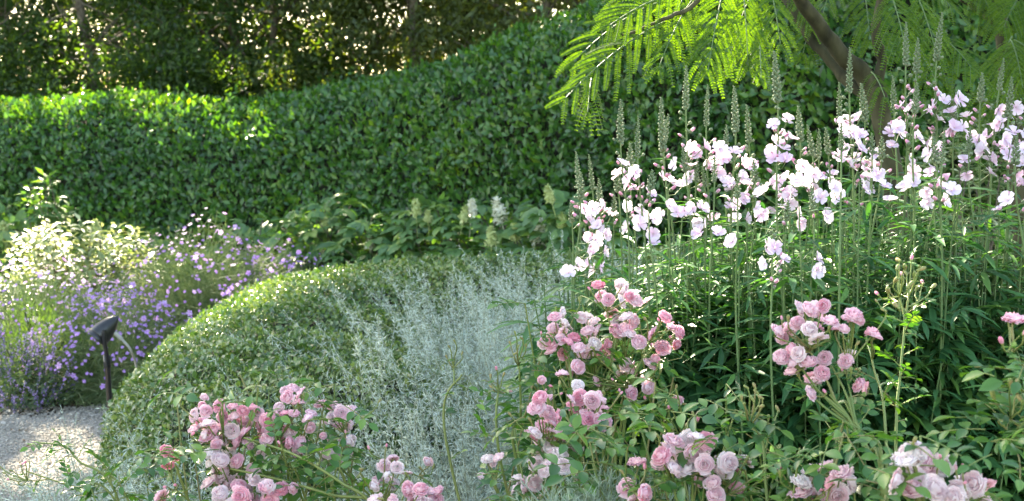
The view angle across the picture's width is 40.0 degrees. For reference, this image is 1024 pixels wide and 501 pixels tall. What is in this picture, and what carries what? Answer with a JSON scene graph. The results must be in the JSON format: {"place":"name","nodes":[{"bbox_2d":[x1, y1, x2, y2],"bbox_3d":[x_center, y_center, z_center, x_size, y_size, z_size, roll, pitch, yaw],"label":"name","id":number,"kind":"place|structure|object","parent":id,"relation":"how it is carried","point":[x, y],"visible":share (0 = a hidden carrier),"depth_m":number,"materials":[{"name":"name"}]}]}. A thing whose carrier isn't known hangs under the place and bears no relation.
{"place":"outdoors","nodes":[
{"label":"outdoors","id":0,"kind":"place"},
{"bbox_2d":[0,403,137,500],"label":"gravel path","id":1,"kind":"structure","parent":0,"point":[21,454],"depth_m":6.04,"materials":[{"name":"beige gravel"}]},
{"bbox_2d":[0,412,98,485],"bbox_3d":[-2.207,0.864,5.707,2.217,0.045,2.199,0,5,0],"label":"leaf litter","id":2,"kind":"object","parent":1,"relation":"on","point":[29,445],"visible":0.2,"depth_m":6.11,"materials":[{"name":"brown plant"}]},
{"bbox_2d":[0,428,195,500],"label":"rose bush","id":3,"kind":"object","parent":1,"relation":"on","point":[89,491],"visible":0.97,"depth_m":3.00,"materials":[{"name":"green plant"}]},
{"bbox_2d":[87,316,137,427],"bbox_3d":[-1.627,0.555,5.790,0.229,0.584,0.112,-4,7,-38],"label":"garden spotlight","id":4,"kind":"object","parent":1,"relation":"on","point":[103,331],"visible":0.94,"depth_m":5.73,"materials":[{"name":"black metal"}]},
{"bbox_2d":[0,388,257,500],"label":"artemisia plant","id":5,"kind":"object","parent":1,"relation":"on","point":[73,467],"visible":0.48,"depth_m":3.89,"materials":[{"name":"plant"}]},
{"bbox_2d":[16,405,314,500],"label":"artemisia plant","id":6,"kind":"object","parent":1,"relation":"on","point":[134,448],"visible":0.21,"depth_m":3.68,"materials":[{"name":"silver plant"}]},
{"bbox_2d":[0,411,391,500],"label":"artemisia plant","id":7,"kind":"object","parent":1,"relation":"on","point":[117,488],"visible":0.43,"depth_m":3.51,"materials":[{"name":"silver plant"}]},
{"bbox_2d":[134,369,383,500],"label":"rose bush","id":8,"kind":"object","parent":1,"relation":"on","point":[226,472],"visible":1,"depth_m":2.58,"materials":[{"name":"pink plant"}]},
{"bbox_2d":[114,377,518,500],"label":"artemisia plant","id":9,"kind":"object","parent":1,"relation":"on","point":[366,475],"visible":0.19,"depth_m":3.56,"materials":[{"name":"silver plant"}]},
{"bbox_2d":[228,342,525,500],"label":"artemisia plant","id":10,"kind":"object","parent":1,"relation":"on","point":[472,481],"visible":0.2,"depth_m":3.43,"materials":[{"name":"plant"}]},
{"bbox_2d":[358,443,443,500],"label":"rose bush","id":11,"kind":"object","parent":1,"relation":"on","point":[387,466],"visible":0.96,"depth_m":2.47,"materials":[{"name":"pink plant"}]},
{"bbox_2d":[438,278,700,500],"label":"rose bush","id":12,"kind":"object","parent":1,"relation":"on","point":[594,352],"visible":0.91,"depth_m":2.55,"materials":[{"name":"pink plant"}]},
{"bbox_2d":[475,152,683,500],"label":"checkermallow plant","id":13,"kind":"object","parent":1,"relation":"on","point":[590,210],"visible":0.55,"depth_m":2.90,"materials":[{"name":"green plant"}]},
{"bbox_2d":[473,375,695,500],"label":"rose bush","id":14,"kind":"object","parent":1,"relation":"on","point":[590,412],"visible":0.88,"depth_m":2.35,"materials":[{"name":"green plant"}]},
{"bbox_2d":[520,453,690,500],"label":"santolina tuft","id":15,"kind":"object","parent":1,"relation":"on","point":[609,497],"visible":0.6,"depth_m":2.22,"materials":[{"name":"grey plant"}]},
{"bbox_2d":[532,370,802,500],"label":"rose bush","id":16,"kind":"object","parent":1,"relation":"on","point":[690,460],"visible":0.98,"depth_m":2.07,"materials":[{"name":"green plant"}]},
{"bbox_2d":[0,282,195,416],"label":"ground","id":17,"kind":"structure","parent":0,"point":[51,409],"depth_m":6.90,"materials":[{"name":"soil"}]},
{"bbox_2d":[0,201,68,306],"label":"oakleaf hydrangea","id":18,"kind":"object","parent":17,"relation":"on","point":[18,220],"visible":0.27,"depth_m":10.30,"materials":[{"name":"green plant"}]},
{"bbox_2d":[0,324,73,414],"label":"catmint plant","id":19,"kind":"object","parent":17,"relation":"on","point":[13,377],"visible":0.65,"depth_m":6.77,"materials":[{"name":"grey plant"}]},
{"bbox_2d":[0,330,83,409],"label":"catmint plant","id":20,"kind":"object","parent":17,"relation":"on","point":[33,389],"visible":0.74,"depth_m":6.78,"materials":[{"name":"grey plant"}]},
{"bbox_2d":[11,167,86,309],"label":"elder shrub","id":21,"kind":"object","parent":17,"relation":"on","point":[52,217],"visible":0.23,"depth_m":10.17,"materials":[{"name":"green plant"}]},
{"bbox_2d":[0,290,120,402],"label":"feathery bush","id":22,"kind":"object","parent":17,"relation":"on","point":[14,337],"visible":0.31,"depth_m":6.99,"materials":[{"name":"green plant"}]},
{"bbox_2d":[0,213,144,335],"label":"variegated shrub","id":23,"kind":"object","parent":17,"relation":"on","point":[51,247],"visible":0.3,"depth_m":8.94,"materials":[{"name":"beige plant"}]},
{"bbox_2d":[0,0,157,97],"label":"evergreen tree","id":24,"kind":"object","parent":17,"relation":"on","point":[7,10],"visible":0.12,"depth_m":15.70,"materials":[{"name":"green plant"}]},
{"bbox_2d":[0,255,163,384],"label":"geranium plant","id":25,"kind":"object","parent":17,"relation":"on","point":[45,287],"visible":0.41,"depth_m":7.58,"materials":[{"name":"green plant"}]},
{"bbox_2d":[17,282,203,411],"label":"geranium plant","id":26,"kind":"object","parent":17,"relation":"on","point":[123,361],"visible":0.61,"depth_m":6.95,"materials":[{"name":"purple plant"}]},
{"bbox_2d":[65,222,169,337],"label":"variegated shrub","id":27,"kind":"object","parent":17,"relation":"on","point":[112,252],"visible":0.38,"depth_m":8.95,"materials":[{"name":"beige plant"}]},
{"bbox_2d":[87,218,197,300],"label":"oakleaf hydrangea","id":28,"kind":"object","parent":17,"relation":"on","point":[150,233],"visible":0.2,"depth_m":10.19,"materials":[{"name":"green plant"}]},
{"bbox_2d":[0,0,288,116],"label":"evergreen tree","id":29,"kind":"object","parent":17,"relation":"on","point":[89,49],"visible":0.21,"depth_m":15.21,"materials":[{"name":"green plant"}]},
{"bbox_2d":[13,0,278,88],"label":"evergreen tree","id":30,"kind":"object","parent":17,"relation":"on","point":[119,21],"visible":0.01,"depth_m":19.44,"materials":[{"name":"green plant"}]},
{"bbox_2d":[100,208,301,351],"bbox_3d":[-1.841,0.173,8.560,1.560,0.876,1.071,0,5,0],"label":"geranium plant","id":31,"kind":"object","parent":17,"relation":"on","point":[219,288],"visible":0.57,"depth_m":8.46,"materials":[{"name":"purple plant"}]},
{"bbox_2d":[87,0,409,112],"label":"evergreen tree","id":32,"kind":"object","parent":17,"relation":"on","point":[230,23],"visible":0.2,"depth_m":14.72,"materials":[{"name":"green plant"}]},
{"bbox_2d":[183,212,318,296],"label":"oakleaf hydrangea","id":33,"kind":"object","parent":17,"relation":"on","point":[244,230],"visible":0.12,"depth_m":10.11,"materials":[{"name":"green plant"}]},
{"bbox_2d":[253,237,325,280],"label":"geranium plant","id":34,"kind":"object","parent":17,"relation":"on","point":[292,259],"visible":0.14,"depth_m":8.79,"materials":[{"name":"purple plant"}]},
{"bbox_2d":[240,193,394,284],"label":"oakleaf hydrangea","id":35,"kind":"object","parent":17,"relation":"on","point":[332,218],"visible":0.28,"depth_m":9.86,"materials":[{"name":"green plant"}]},
{"bbox_2d":[167,312,542,500],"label":"artemisia plant","id":36,"kind":"object","parent":17,"relation":"on","point":[418,422],"visible":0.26,"depth_m":3.84,"materials":[{"name":"silver plant"}]},
{"bbox_2d":[219,0,491,104],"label":"evergreen tree","id":37,"kind":"object","parent":17,"relation":"on","point":[322,7],"visible":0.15,"depth_m":14.65,"materials":[{"name":"green plant"}]},
{"bbox_2d":[207,0,541,64],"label":"evergreen tree","id":38,"kind":"object","parent":17,"relation":"on","point":[368,33],"depth_m":19.09,"materials":[{"name":"green plant"}]},
{"bbox_2d":[315,208,439,274],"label":"oakleaf hydrangea","id":39,"kind":"object","parent":17,"relation":"on","point":[366,253],"visible":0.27,"depth_m":9.46,"materials":[{"name":"green plant"}]},
{"bbox_2d":[278,292,557,500],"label":"artemisia plant","id":40,"kind":"object","parent":17,"relation":"on","point":[469,421],"visible":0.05,"depth_m":3.75,"materials":[{"name":"plant"}]},
{"bbox_2d":[366,191,474,264],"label":"oakleaf hydrangea","id":41,"kind":"object","parent":17,"relation":"on","point":[387,249],"visible":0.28,"depth_m":9.29,"materials":[{"name":"green plant"}]},
{"bbox_2d":[187,248,666,495],"bbox_3d":[-0.064,0.505,4.371,1.305,1.016,1.466,-5,7,-41],"label":"artemisia plant","id":42,"kind":"object","parent":17,"relation":"on","point":[482,361],"visible":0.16,"depth_m":4.26,"materials":[{"name":"silver plant"}]},
{"bbox_2d":[304,0,561,78],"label":"evergreen tree","id":43,"kind":"object","parent":17,"relation":"on","point":[406,32],"visible":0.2,"depth_m":14.21,"materials":[{"name":"green plant"}]},
{"bbox_2d":[223,259,652,445],"bbox_3d":[-0.072,0.496,4.642,1.695,0.977,1.619,4,6,35],"label":"artemisia plant","id":44,"kind":"object","parent":17,"relation":"on","point":[488,338],"visible":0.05,"depth_m":4.54,"materials":[{"name":"plant"}]},
{"bbox_2d":[283,246,641,391],"bbox_3d":[-0.050,0.441,5.519,1.420,0.923,1.434,3,6,31],"label":"artemisia plant","id":45,"kind":"object","parent":17,"relation":"on","point":[432,308],"visible":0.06,"depth_m":5.39,"materials":[{"name":"silver plant"}]},
{"bbox_2d":[415,196,544,277],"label":"oakleaf hydrangea","id":46,"kind":"object","parent":17,"relation":"on","point":[495,213],"visible":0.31,"depth_m":8.94,"materials":[{"name":"green plant"}]},
{"bbox_2d":[91,239,873,500],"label":"box hedge","id":47,"kind":"object","parent":17,"relation":"on","point":[296,300],"visible":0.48,"depth_m":4.66,"materials":[{"name":"green plant"}]},
{"bbox_2d":[383,0,587,68],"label":"evergreen tree","id":48,"kind":"object","parent":17,"relation":"on","point":[455,40],"visible":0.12,"depth_m":13.67,"materials":[{"name":"green plant"}]},
{"bbox_2d":[424,0,579,64],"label":"evergreen tree","id":49,"kind":"object","parent":17,"relation":"on","point":[526,10],"depth_m":19.25,"materials":[{"name":"green plant"}]},
{"bbox_2d":[0,0,1023,331],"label":"laurel hedge","id":50,"kind":"object","parent":17,"relation":"on","point":[478,122],"visible":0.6,"depth_m":10.47,"materials":[{"name":"green plant"}]},
{"bbox_2d":[472,205,583,271],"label":"oakleaf hydrangea","id":51,"kind":"object","parent":17,"relation":"on","point":[491,239],"visible":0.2,"depth_m":8.45,"materials":[{"name":"green plant"}]},
{"bbox_2d":[506,0,586,34],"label":"evergreen tree","id":52,"kind":"object","parent":17,"relation":"on","point":[548,8],"visible":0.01,"depth_m":13.39,"materials":[{"name":"green plant"}]},
{"bbox_2d":[507,478,602,500],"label":"santolina tuft","id":53,"kind":"object","parent":17,"relation":"on","point":[572,497],"visible":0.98,"depth_m":2.12,"materials":[{"name":"plant"}]},
{"bbox_2d":[411,225,701,386],"bbox_3d":[0.447,0.422,5.255,1.749,1.013,1.750,0,5,0],"label":"artemisia plant","id":54,"kind":"object","parent":17,"relation":"on","point":[562,259],"visible":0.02,"depth_m":5.22,"materials":[{"name":"silver plant"}]},
{"bbox_2d":[454,231,767,351],"bbox_3d":[0.530,0.394,5.726,1.501,0.981,1.400,0,5,0],"label":"artemisia plant","id":55,"kind":"object","parent":17,"relation":"on","point":[566,278],"visible":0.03,"depth_m":5.75,"materials":[{"name":"silver plant"}]},
{"bbox_2d":[371,245,859,445],"bbox_3d":[0.400,0.497,4.290,1.602,1.039,1.649,0,5,0],"label":"artemisia plant","id":56,"kind":"object","parent":17,"relation":"on","point":[516,318],"visible":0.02,"depth_m":4.34,"materials":[{"name":"plant"}]},
{"bbox_2d":[544,0,997,259],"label":"mimosa tree","id":57,"kind":"object","parent":17,"relation":"on","point":[829,48],"visible":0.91,"depth_m":3.41,"materials":[{"name":"green plant"}]},
{"bbox_2d":[725,382,900,500],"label":"rose bush","id":58,"kind":"object","parent":17,"relation":"on","point":[803,486],"visible":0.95,"depth_m":1.94,"materials":[{"name":"green plant"}]},
{"bbox_2d":[770,255,936,500],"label":"rose bush","id":59,"kind":"object","parent":17,"relation":"on","point":[800,350],"visible":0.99,"depth_m":2.05,"materials":[{"name":"pink plant"}]},
{"bbox_2d":[827,428,1023,500],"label":"rose bush","id":60,"kind":"object","parent":17,"relation":"on","point":[917,470],"visible":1,"depth_m":1.64,"materials":[{"name":"pink plant"}]},
{"bbox_2d":[925,312,1023,470],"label":"rose bush","id":61,"kind":"object","parent":17,"relation":"on","point":[1010,403],"visible":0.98,"depth_m":1.80,"materials":[{"name":"green plant"}]},
{"bbox_2d":[954,0,1023,313],"bbox_3d":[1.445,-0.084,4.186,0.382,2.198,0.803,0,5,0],"label":"mimosa tree","id":62,"kind":"object","parent":17,"relation":"on","point":[1007,47],"visible":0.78,"depth_m":4.16,"materials":[{"name":"green plant"}]},
{"bbox_2d":[1,0,568,89],"label":"sky","id":63,"kind":"structure","parent":0,"point":[13,11],"materials":[{"name":"white"}]},
{"bbox_2d":[499,183,633,271],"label":"oakleaf hydrangea","id":64,"kind":"object","parent":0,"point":[559,223],"visible":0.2,"depth_m":8.10,"materials":[{"name":"green plant"}]},
{"bbox_2d":[512,97,804,500],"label":"checkermallow plant","id":65,"kind":"object","parent":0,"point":[642,218],"visible":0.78,"depth_m":2.78,"materials":[{"name":"green plant"}]},
{"bbox_2d":[597,66,865,500],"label":"checkermallow plant","id":66,"kind":"object","parent":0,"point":[693,150],"visible":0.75,"depth_m":2.78,"materials":[{"name":"green plant"}]},
{"bbox_2d":[653,51,916,500],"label":"checkermallow plant","id":67,"kind":"object","parent":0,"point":[806,438],"visible":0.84,"depth_m":2.67,"materials":[{"name":"green plant"}]},
{"bbox_2d":[732,47,993,500],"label":"checkermallow plant","id":68,"kind":"object","parent":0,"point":[873,172],"visible":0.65,"depth_m":2.65,"materials":[{"name":"green plant"}]},
{"bbox_2d":[804,12,1023,500],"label":"checkermallow plant","id":69,"kind":"object","parent":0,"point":[945,346],"visible":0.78,"depth_m":2.63,"materials":[{"name":"green plant"}]},
{"bbox_2d":[827,58,1023,500],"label":"checkermallow plant","id":70,"kind":"object","parent":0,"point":[1013,155],"visible":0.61,"depth_m":2.67,"materials":[{"name":"green plant"}]},
{"bbox_2d":[883,87,1012,328],"bbox_3d":[2.400,-0.071,7.418,1.154,1.576,0.892,0,5,0],"label":"flowering plant","id":71,"kind":"object","parent":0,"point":[959,171],"visible":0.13,"depth_m":7.37,"materials":[{"name":"green plant"}]}
]}

